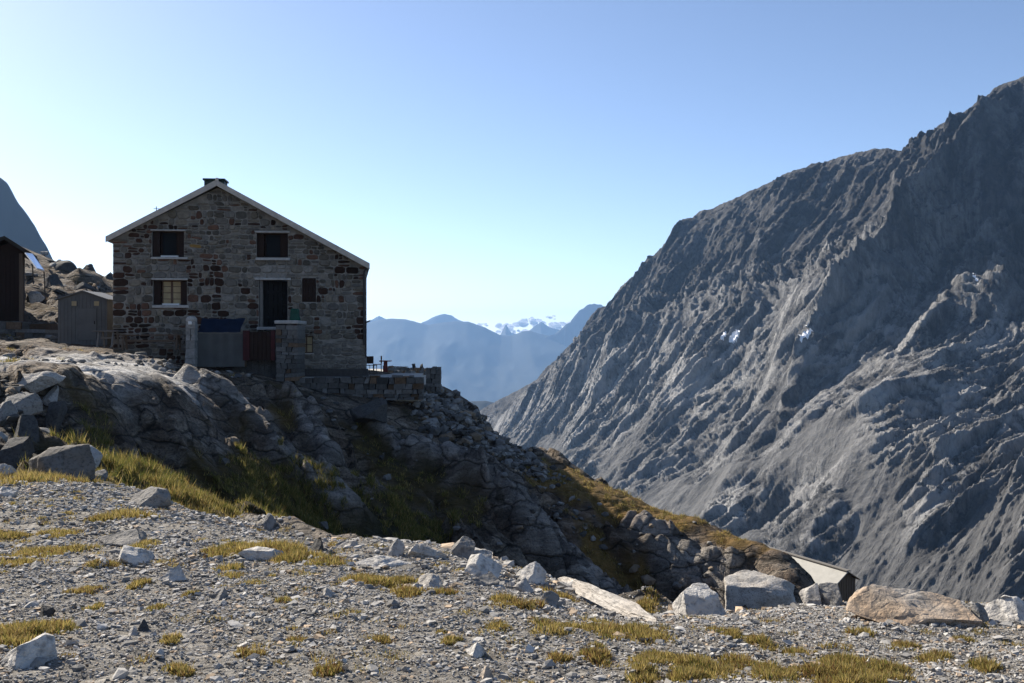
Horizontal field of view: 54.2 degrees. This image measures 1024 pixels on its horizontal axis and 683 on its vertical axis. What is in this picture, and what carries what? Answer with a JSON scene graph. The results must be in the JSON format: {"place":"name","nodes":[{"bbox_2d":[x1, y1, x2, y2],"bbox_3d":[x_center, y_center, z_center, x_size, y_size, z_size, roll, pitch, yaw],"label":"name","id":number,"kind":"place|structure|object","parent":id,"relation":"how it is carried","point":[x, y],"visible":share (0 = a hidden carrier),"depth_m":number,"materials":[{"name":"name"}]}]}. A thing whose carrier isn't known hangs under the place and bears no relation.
{"place":"outdoors","nodes":[
{"label":"outdoors","id":0,"kind":"place"},
{"bbox_2d":[0,178,52,259],"bbox_3d":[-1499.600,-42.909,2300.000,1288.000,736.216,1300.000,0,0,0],"label":"mountain","id":1,"kind":"structure","parent":0,"point":[17,226],"depth_m":2278.36,"materials":[{"name":"grey stone"}]},
{"bbox_2d":[368,314,558,335],"bbox_3d":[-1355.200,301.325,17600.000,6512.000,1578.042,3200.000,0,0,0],"label":"mountain","id":2,"kind":"structure","parent":0,"point":[542,328],"depth_m":17538.76,"materials":[{"name":"white snow"}]},
{"bbox_2d":[367,319,566,401],"bbox_3d":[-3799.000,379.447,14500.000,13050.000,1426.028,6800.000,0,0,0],"label":"mountain","id":3,"kind":"structure","parent":0,"point":[474,362],"depth_m":13567.65,"materials":[{"name":"stone"}]},
{"bbox_2d":[470,401,493,410],"bbox_3d":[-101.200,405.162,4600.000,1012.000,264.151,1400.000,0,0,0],"label":"mountain","id":4,"kind":"structure","parent":0,"point":[480,405],"depth_m":4567.15,"materials":[{"name":"grey stone"}]},
{"bbox_2d":[0,246,1023,682],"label":"ground","id":5,"kind":"structure","parent":0,"point":[166,418],"depth_m":33.44,"materials":[{"name":"grey gravel"}]},
{"bbox_2d":[0,464,16,475],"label":"boulder","id":6,"kind":"object","parent":5,"relation":"on","point":[10,468],"visible":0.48,"depth_m":14.32,"materials":[{"name":"stone"}]},
{"bbox_2d":[0,400,18,426],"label":"boulder","id":7,"kind":"object","parent":5,"relation":"on","point":[7,408],"visible":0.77,"depth_m":22.48,"materials":[{"name":"grey stone"}]},
{"bbox_2d":[0,486,18,496],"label":"boulder","id":8,"kind":"object","parent":5,"relation":"on","point":[7,491],"visible":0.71,"depth_m":12.02,"materials":[{"name":"white stone"}]},
{"bbox_2d":[0,436,34,470],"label":"boulder","id":9,"kind":"object","parent":5,"relation":"on","point":[13,450],"visible":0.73,"depth_m":20.35,"materials":[{"name":"grey stone"}]},
{"bbox_2d":[0,236,38,321],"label":"wooden hut","id":10,"kind":"object","parent":5,"relation":"on","point":[13,256],"visible":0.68,"depth_m":53.97,"materials":[{"name":"brown wood"}]},
{"bbox_2d":[5,393,42,415],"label":"boulder","id":11,"kind":"object","parent":5,"relation":"on","point":[29,403],"visible":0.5,"depth_m":23.54,"materials":[{"name":"grey stone"}]},
{"bbox_2d":[13,415,38,442],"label":"boulder","id":12,"kind":"object","parent":5,"relation":"on","point":[28,422],"visible":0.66,"depth_m":21.78,"materials":[{"name":"grey stone"}]},
{"bbox_2d":[1,633,56,669],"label":"boulder","id":13,"kind":"object","parent":5,"relation":"on","point":[26,654],"visible":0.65,"depth_m":5.03,"materials":[{"name":"white stone"}]},
{"bbox_2d":[0,321,57,338],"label":"foundation wall","id":14,"kind":"structure","parent":5,"relation":"on","point":[26,330],"depth_m":51.73,"materials":[{"name":"stone"}]},
{"bbox_2d":[25,253,45,301],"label":"solar panel","id":15,"kind":"object","parent":5,"relation":"on","point":[34,261],"visible":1,"depth_m":51.27,"materials":[{"name":"blue glass"}]},
{"bbox_2d":[26,291,44,302],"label":"boulder","id":16,"kind":"object","parent":5,"relation":"on","point":[34,296],"visible":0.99,"depth_m":55.80,"materials":[{"name":"stone"}]},
{"bbox_2d":[17,371,65,392],"bbox_3d":[-12.956,1.132,27.481,1.218,0.664,1.126,0,0,0],"label":"boulder","id":17,"kind":"object","parent":5,"relation":"on","point":[35,382],"visible":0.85,"depth_m":27.12,"materials":[{"name":"stone"}]},
{"bbox_2d":[39,605,55,617],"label":"boulder","id":18,"kind":"object","parent":5,"relation":"on","point":[47,611],"visible":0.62,"depth_m":6.44,"materials":[{"name":"grey stone"}]},
{"bbox_2d":[42,385,58,405],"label":"boulder","id":19,"kind":"object","parent":5,"relation":"on","point":[52,394],"visible":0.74,"depth_m":27.39,"materials":[{"name":"stone"}]},
{"bbox_2d":[45,274,62,287],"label":"boulder","id":20,"kind":"object","parent":5,"relation":"on","point":[51,280],"visible":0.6,"depth_m":65.87,"materials":[{"name":"grey stone"}]},
{"bbox_2d":[44,401,67,430],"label":"boulder","id":21,"kind":"object","parent":5,"relation":"on","point":[55,414],"visible":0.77,"depth_m":26.29,"materials":[{"name":"grey stone"}]},
{"bbox_2d":[29,444,95,481],"bbox_3d":[-7.138,2.023,15.882,0.859,0.766,1.122,0,0,-40],"label":"boulder","id":22,"kind":"object","parent":5,"relation":"on","point":[68,460],"visible":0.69,"depth_m":15.70,"materials":[{"name":"grey stone"}]},
{"bbox_2d":[52,260,76,270],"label":"boulder","id":23,"kind":"object","parent":5,"relation":"on","point":[68,265],"visible":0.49,"depth_m":75.67,"materials":[{"name":"grey stone"}]},
{"bbox_2d":[72,282,93,290],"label":"boulder","id":24,"kind":"object","parent":5,"relation":"on","point":[83,285],"visible":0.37,"depth_m":65.65,"materials":[{"name":"grey stone"}]},
{"bbox_2d":[55,290,112,345],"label":"metal shed","id":25,"kind":"structure","parent":5,"relation":"on","point":[82,314],"depth_m":47.50,"materials":[{"name":"metal"}]},
{"bbox_2d":[71,301,76,305],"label":"window","id":26,"kind":"structure","parent":25,"relation":"in","point":[73,303],"depth_m":47.45,"materials":[{"name":"beige glass"}]},
{"bbox_2d":[79,308,96,339],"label":"door","id":27,"kind":"structure","parent":25,"relation":"in","point":[87,316],"depth_m":47.45,"materials":[{"name":"grey metal"}]},
{"bbox_2d":[93,301,99,305],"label":"window","id":28,"kind":"structure","parent":25,"relation":"in","point":[95,303],"depth_m":47.45,"materials":[{"name":"beige glass"}]},
{"bbox_2d":[83,264,95,271],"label":"boulder","id":29,"kind":"object","parent":5,"relation":"on","point":[91,267],"visible":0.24,"depth_m":77.68,"materials":[{"name":"grey stone"}]},
{"bbox_2d":[90,445,102,468],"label":"boulder","id":30,"kind":"object","parent":5,"relation":"on","point":[97,455],"visible":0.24,"depth_m":21.81,"materials":[{"name":"stone"}]},
{"bbox_2d":[95,469,107,480],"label":"boulder","id":31,"kind":"object","parent":5,"relation":"on","point":[103,473],"visible":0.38,"depth_m":17.06,"materials":[{"name":"grey stone"}]},
{"bbox_2d":[99,557,108,565],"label":"boulder","id":32,"kind":"object","parent":5,"relation":"on","point":[104,561],"visible":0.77,"depth_m":8.16,"materials":[{"name":"white stone"}]},
{"bbox_2d":[92,330,123,347],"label":"wooden table","id":33,"kind":"object","parent":5,"relation":"on","point":[104,338],"visible":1,"depth_m":42.73,"materials":[{"name":"grey wood"}]},
{"bbox_2d":[104,272,112,279],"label":"boulder","id":34,"kind":"object","parent":5,"relation":"on","point":[109,276],"visible":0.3,"depth_m":79.71,"materials":[{"name":"grey stone"}]},
{"bbox_2d":[98,529,146,546],"bbox_3d":[-3.659,1.878,9.373,0.469,0.222,0.371,0,0,0],"label":"boulder","id":35,"kind":"object","parent":5,"relation":"on","point":[123,538],"visible":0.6,"depth_m":9.33,"materials":[{"name":"grey stone"}]},
{"bbox_2d":[129,626,137,635],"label":"boulder","id":36,"kind":"object","parent":5,"relation":"on","point":[133,630],"visible":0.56,"depth_m":5.71,"materials":[{"name":"stone"}]},
{"bbox_2d":[118,545,153,565],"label":"boulder","id":37,"kind":"object","parent":5,"relation":"on","point":[134,556],"visible":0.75,"depth_m":8.36,"materials":[{"name":"white stone"}]},
{"bbox_2d":[138,619,149,631],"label":"boulder","id":38,"kind":"object","parent":5,"relation":"on","point":[143,625],"visible":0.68,"depth_m":5.81,"materials":[{"name":"grey stone"}]},
{"bbox_2d":[130,486,171,507],"bbox_3d":[-4.508,1.994,12.392,0.527,0.355,0.385,0,0,23],"label":"boulder","id":39,"kind":"object","parent":5,"relation":"on","point":[152,496],"visible":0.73,"depth_m":12.34,"materials":[{"name":"grey stone"}]},
{"bbox_2d":[117,334,184,349],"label":"long bench","id":40,"kind":"object","parent":5,"relation":"on","point":[127,341],"visible":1,"depth_m":42.91,"materials":[{"name":"grey wood"}]},
{"bbox_2d":[158,564,185,581],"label":"boulder","id":41,"kind":"object","parent":5,"relation":"on","point":[174,574],"visible":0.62,"depth_m":7.57,"materials":[{"name":"white stone"}]},
{"bbox_2d":[185,316,197,366],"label":"stone post","id":42,"kind":"object","parent":5,"relation":"on","point":[191,356],"visible":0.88,"depth_m":42.01,"materials":[{"name":"stone"}]},
{"bbox_2d":[195,333,246,366],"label":"corrugated store","id":43,"kind":"structure","parent":5,"relation":"on","point":[219,349],"depth_m":42.60,"materials":[{"name":"grey metal"}]},
{"bbox_2d":[198,318,244,332],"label":"tarpaulin","id":44,"kind":"object","parent":43,"relation":"on","point":[220,325],"visible":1,"depth_m":43.00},
{"bbox_2d":[243,331,274,359],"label":"gate","id":45,"kind":"structure","parent":43,"relation":"attached to","point":[258,345],"depth_m":42.51,"materials":[{"name":"red paint"}]},
{"bbox_2d":[215,587,228,599],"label":"boulder","id":46,"kind":"object","parent":5,"relation":"on","point":[222,594],"visible":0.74,"depth_m":6.73,"materials":[{"name":"grey stone"}]},
{"bbox_2d":[105,178,369,376],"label":"stone hut","id":47,"kind":"object","parent":5,"relation":"on","point":[217,248],"visible":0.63,"depth_m":44.44,"materials":[{"name":"grey stone"}]},
{"bbox_2d":[153,232,183,256],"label":"window","id":48,"kind":"structure","parent":47,"relation":"in","point":[172,243],"depth_m":44.43,"materials":[{"name":"black glass"}]},
{"bbox_2d":[154,280,186,304],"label":"window","id":49,"kind":"structure","parent":47,"relation":"in","point":[173,291],"depth_m":44.46,"materials":[{"name":"beige glass"}]},
{"bbox_2d":[257,234,287,256],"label":"window","id":50,"kind":"structure","parent":47,"relation":"in","point":[276,245],"depth_m":44.83,"materials":[{"name":"black glass"}]},
{"bbox_2d":[264,281,286,326],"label":"door","id":51,"kind":"structure","parent":47,"relation":"in","point":[275,292],"depth_m":44.87,"materials":[{"name":"wood"}]},
{"bbox_2d":[305,336,313,353],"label":"cellar window","id":52,"kind":"structure","parent":47,"relation":"in","point":[309,339],"depth_m":44.84,"materials":[{"name":"glass"}]},
{"bbox_2d":[238,546,282,560],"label":"boulder","id":53,"kind":"object","parent":5,"relation":"on","point":[260,553],"visible":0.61,"depth_m":8.63,"materials":[{"name":"white stone"}]},
{"bbox_2d":[261,513,275,530],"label":"boulder","id":54,"kind":"object","parent":5,"relation":"on","point":[268,523],"visible":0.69,"depth_m":11.84,"materials":[{"name":"grey stone"}]},
{"bbox_2d":[232,320,306,381],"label":"stone stairs","id":55,"kind":"structure","parent":5,"relation":"on","point":[287,363],"depth_m":42.54,"materials":[{"name":"stone"}]},
{"bbox_2d":[289,308,299,320],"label":"sheet bundle","id":56,"kind":"object","parent":55,"relation":"on","point":[295,314],"visible":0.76,"depth_m":42.94,"materials":[{"name":"green fabric"}]},
{"bbox_2d":[311,537,323,550],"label":"boulder","id":57,"kind":"object","parent":5,"relation":"on","point":[318,544],"visible":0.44,"depth_m":9.00,"materials":[{"name":"grey stone"}]},
{"bbox_2d":[322,587,335,595],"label":"boulder","id":58,"kind":"object","parent":5,"relation":"on","point":[327,591],"visible":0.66,"depth_m":6.85,"materials":[{"name":"stone"}]},
{"bbox_2d":[335,540,357,547],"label":"boulder","id":59,"kind":"object","parent":5,"relation":"on","point":[351,543],"visible":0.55,"depth_m":9.12,"materials":[{"name":"stone"}]},
{"bbox_2d":[295,375,423,399],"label":"retaining wall","id":60,"kind":"structure","parent":5,"relation":"on","point":[398,387],"depth_m":42.97,"materials":[{"name":"stone"}]},
{"bbox_2d":[0,251,724,596],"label":"scree","id":61,"kind":"structure","parent":5,"relation":"on","point":[434,419],"depth_m":42.38,"materials":[{"name":"stone"}]},
{"bbox_2d":[302,369,425,400],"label":"terrace","id":62,"kind":"structure","parent":5,"relation":"on","point":[408,374],"depth_m":48.42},
{"bbox_2d":[367,356,376,371],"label":"terrace chair","id":63,"kind":"object","parent":62,"relation":"on","point":[370,359],"visible":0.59,"depth_m":48.75,"materials":[{"name":"metal"}]},
{"bbox_2d":[379,360,391,372],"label":"terrace table","id":64,"kind":"object","parent":62,"relation":"on","point":[385,367],"visible":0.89,"depth_m":49.93,"materials":[{"name":"brown wood"}]},
{"bbox_2d":[388,366,425,374],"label":"parapet","id":65,"kind":"structure","parent":62,"relation":"on","point":[399,369],"depth_m":50.82,"materials":[{"name":"stone"}]},
{"bbox_2d":[349,397,386,422],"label":"boulder","id":66,"kind":"object","parent":5,"relation":"on","point":[374,410],"visible":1,"depth_m":40.68,"materials":[{"name":"grey stone"}]},
{"bbox_2d":[355,555,411,567],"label":"boulder","id":67,"kind":"object","parent":5,"relation":"on","point":[381,561],"visible":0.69,"depth_m":8.30,"materials":[{"name":"white stone"}]},
{"bbox_2d":[387,539,404,555],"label":"boulder","id":68,"kind":"object","parent":5,"relation":"on","point":[397,547],"visible":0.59,"depth_m":8.76,"materials":[{"name":"stone"}]},
{"bbox_2d":[405,543,446,557],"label":"boulder","id":69,"kind":"object","parent":5,"relation":"on","point":[420,549],"visible":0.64,"depth_m":8.69,"materials":[{"name":"stone"}]},
{"bbox_2d":[418,573,442,589],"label":"boulder","id":70,"kind":"object","parent":5,"relation":"on","point":[426,580],"visible":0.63,"depth_m":7.33,"materials":[{"name":"stone"}]},
{"bbox_2d":[425,366,441,392],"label":"stone pillar","id":71,"kind":"structure","parent":5,"relation":"on","point":[433,376],"depth_m":45.31,"materials":[{"name":"grey stone"}]},
{"bbox_2d":[450,536,475,559],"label":"boulder","id":72,"kind":"object","parent":5,"relation":"on","point":[463,546],"visible":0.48,"depth_m":8.97,"materials":[{"name":"grey stone"}]},
{"bbox_2d":[466,642,485,657],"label":"boulder","id":73,"kind":"object","parent":5,"relation":"on","point":[476,649],"visible":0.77,"depth_m":5.24,"materials":[{"name":"white stone"}]},
{"bbox_2d":[464,553,501,578],"bbox_3d":[-0.242,1.882,8.115,0.289,0.290,0.301,0,0,13],"label":"boulder","id":74,"kind":"object","parent":5,"relation":"on","point":[479,564],"visible":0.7,"depth_m":8.11,"materials":[{"name":"white stone"}]},
{"bbox_2d":[467,571,499,585],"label":"boulder","id":75,"kind":"object","parent":5,"relation":"on","point":[489,578],"visible":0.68,"depth_m":7.49,"materials":[{"name":"grey stone"}]},
{"bbox_2d":[474,549,492,558],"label":"boulder","id":76,"kind":"object","parent":5,"relation":"on","point":[487,553],"visible":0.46,"depth_m":9.00,"materials":[{"name":"stone"}]},
{"bbox_2d":[479,665,493,678],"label":"boulder","id":77,"kind":"object","parent":5,"relation":"on","point":[486,672],"visible":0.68,"depth_m":4.86,"materials":[{"name":"stone"}]},
{"bbox_2d":[0,334,1023,682],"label":"grass","id":78,"kind":"structure","parent":5,"relation":"on","point":[842,668],"depth_m":8.11,"materials":[{"name":"yellow plant"}]},
{"bbox_2d":[513,578,533,592],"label":"boulder","id":79,"kind":"object","parent":5,"relation":"on","point":[522,585],"visible":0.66,"depth_m":7.57,"materials":[{"name":"stone"}]},
{"bbox_2d":[515,561,546,583],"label":"boulder","id":80,"kind":"object","parent":5,"relation":"on","point":[535,572],"visible":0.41,"depth_m":8.53,"materials":[{"name":"white stone"}]},
{"bbox_2d":[541,590,559,606],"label":"boulder","id":81,"kind":"object","parent":5,"relation":"on","point":[551,597],"visible":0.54,"depth_m":6.89,"materials":[{"name":"grey stone"}]},
{"bbox_2d":[558,577,656,622],"bbox_3d":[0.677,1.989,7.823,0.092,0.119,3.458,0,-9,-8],"label":"boulder","id":82,"kind":"object","parent":5,"relation":"on","point":[607,600],"visible":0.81,"depth_m":7.45,"materials":[{"name":"stone"}]},
{"bbox_2d":[672,583,725,615],"bbox_3d":[1.548,2.211,8.094,0.439,0.422,0.392,0,0,-9],"label":"boulder","id":83,"kind":"object","parent":5,"relation":"on","point":[701,599],"visible":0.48,"depth_m":8.09,"materials":[{"name":"white stone"}]},
{"bbox_2d":[724,570,795,611],"bbox_3d":[8.715,9.060,34.948,2.743,1.885,1.624,0,0,0],"label":"boulder","id":84,"kind":"object","parent":5,"relation":"on","point":[749,589],"visible":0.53,"depth_m":34.51,"materials":[{"name":"stone"}]},
{"bbox_2d":[799,583,821,605],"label":"boulder","id":85,"kind":"object","parent":5,"relation":"on","point":[810,594],"visible":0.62,"depth_m":8.20,"materials":[{"name":"stone"}]},
{"bbox_2d":[768,546,859,601],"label":"plank shed","id":86,"kind":"structure","parent":5,"relation":"on","point":[819,572],"depth_m":66.57,"materials":[{"name":"grey wood"}]},
{"bbox_2d":[818,582,842,605],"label":"boulder","id":87,"kind":"object","parent":5,"relation":"on","point":[830,593],"visible":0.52,"depth_m":8.18,"materials":[{"name":"grey stone"}]},
{"bbox_2d":[845,584,983,626],"bbox_3d":[2.868,1.944,7.178,0.910,0.324,0.445,0,0,0],"label":"boulder","id":88,"kind":"object","parent":5,"relation":"on","point":[875,603],"visible":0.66,"depth_m":7.15,"materials":[{"name":"stone"}]},
{"bbox_2d":[971,602,989,621],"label":"boulder","id":89,"kind":"object","parent":5,"relation":"on","point":[978,610],"visible":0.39,"depth_m":7.22,"materials":[{"name":"grey stone"}]},
{"bbox_2d":[984,595,1023,621],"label":"boulder","id":90,"kind":"object","parent":5,"relation":"on","point":[1006,608],"visible":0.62,"depth_m":7.30,"materials":[{"name":"white stone"}]},
{"bbox_2d":[0,473,1023,682],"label":"gravel","id":91,"kind":"structure","parent":0,"point":[931,669],"depth_m":6.45,"materials":[{"name":"grey gravel"}]},
{"bbox_2d":[0,0,1023,334],"label":"sky","id":92,"kind":"structure","parent":0,"point":[490,162],"materials":[{"name":"blue"}]},
{"bbox_2d":[477,315,569,333],"bbox_3d":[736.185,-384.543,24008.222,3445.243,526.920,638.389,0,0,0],"label":"snowy peaks","id":93,"kind":"structure","parent":0,"point":[522,322],"depth_m":23876.11,"materials":[{"name":"white snow"}]},
{"bbox_2d":[545,304,603,346],"bbox_3d":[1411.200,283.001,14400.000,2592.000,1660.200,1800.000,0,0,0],"label":"mountain","id":94,"kind":"structure","parent":0,"point":[566,334],"depth_m":14343.89,"materials":[{"name":"stone"}]},
{"bbox_2d":[480,76,1023,602],"bbox_3d":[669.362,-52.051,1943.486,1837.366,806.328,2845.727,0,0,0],"label":"mountain","id":95,"kind":"structure","parent":0,"point":[868,430],"depth_m":1466.69,"materials":[{"name":"grey stone"}]},
{"bbox_2d":[720,273,977,343],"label":"snow","id":96,"kind":"structure","parent":95,"relation":"on","point":[733,337],"depth_m":1718.92,"materials":[{"name":"white snow"}]}
]}

